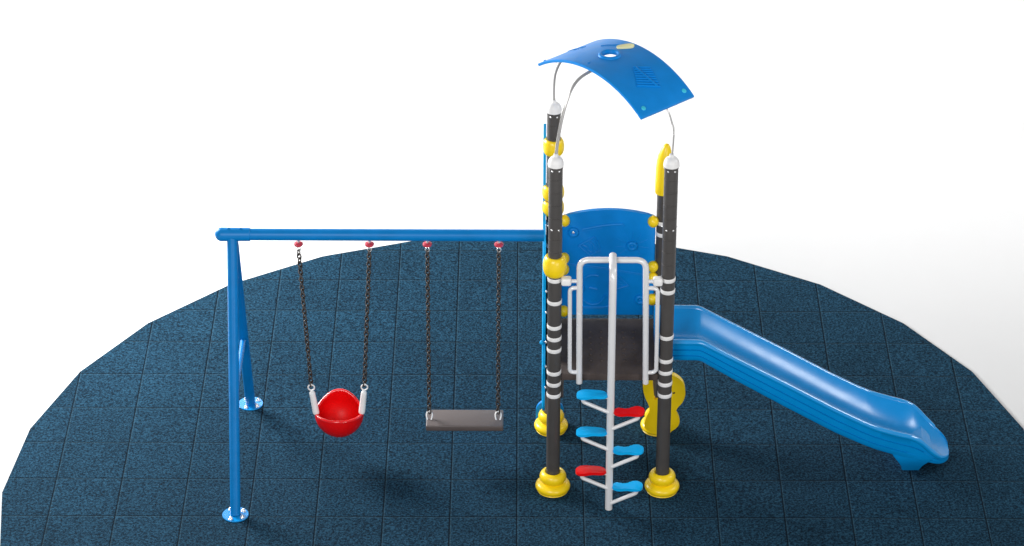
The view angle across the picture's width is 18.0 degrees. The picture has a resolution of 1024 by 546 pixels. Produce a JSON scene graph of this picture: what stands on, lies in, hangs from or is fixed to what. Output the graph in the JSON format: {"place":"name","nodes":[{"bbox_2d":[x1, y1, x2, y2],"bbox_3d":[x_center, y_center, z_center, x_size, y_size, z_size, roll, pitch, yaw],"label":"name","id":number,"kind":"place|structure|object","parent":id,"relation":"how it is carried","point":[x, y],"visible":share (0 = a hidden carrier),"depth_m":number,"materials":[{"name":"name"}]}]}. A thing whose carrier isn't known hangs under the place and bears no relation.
{"place":"outdoors","nodes":[
{"label":"outdoors","id":0,"kind":"place"},
{"bbox_2d":[0,0,1023,534],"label":"studio floor backdrop","id":1,"kind":"structure","parent":0,"point":[868,152],"depth_m":29.30,"materials":[{"name":"white paper"}]},
{"bbox_2d":[0,241,1023,545],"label":"rubber ground","id":2,"kind":"structure","parent":0,"point":[126,441],"depth_m":25.07,"materials":[{"name":"rubber"}]},
{"bbox_2d":[215,227,543,521],"bbox_3d":[-0.979,0.552,24.309,2.428,2.039,1.737,0,30,0],"label":"swing frame","id":3,"kind":"object","parent":2,"relation":"on","point":[239,358],"visible":1,"depth_m":23.85,"materials":[{"name":"metal"}]},
{"bbox_2d":[297,249,371,436],"bbox_3d":[-1.317,0.529,24.306,0.444,1.630,0.368,22,37,33],"label":"bucket swing","id":4,"kind":"object","parent":3,"relation":"hanging from","point":[338,412],"visible":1,"depth_m":24.52,"materials":[{"name":"red plastic"}]},
{"bbox_2d":[425,249,502,430],"bbox_3d":[-0.360,0.486,24.278,0.591,1.523,0.236,0,30,0],"label":"flat swing","id":5,"kind":"object","parent":3,"relation":"hanging from","point":[464,420],"visible":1,"depth_m":24.55,"materials":[{"name":"grey rubber"}]},
{"bbox_2d":[653,305,948,469],"bbox_3d":[2.205,0.900,24.514,2.273,1.221,0.542,0,30,0],"label":"slide","id":6,"kind":"object","parent":2,"relation":"on","point":[907,435],"visible":0.94,"depth_m":24.46,"materials":[{"name":"blue plastic"}]},
{"bbox_2d":[534,39,693,510],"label":"play tower","id":7,"kind":"structure","parent":0,"point":[610,263],"depth_m":23.98,"materials":[{"name":"blue metal"}]}
]}

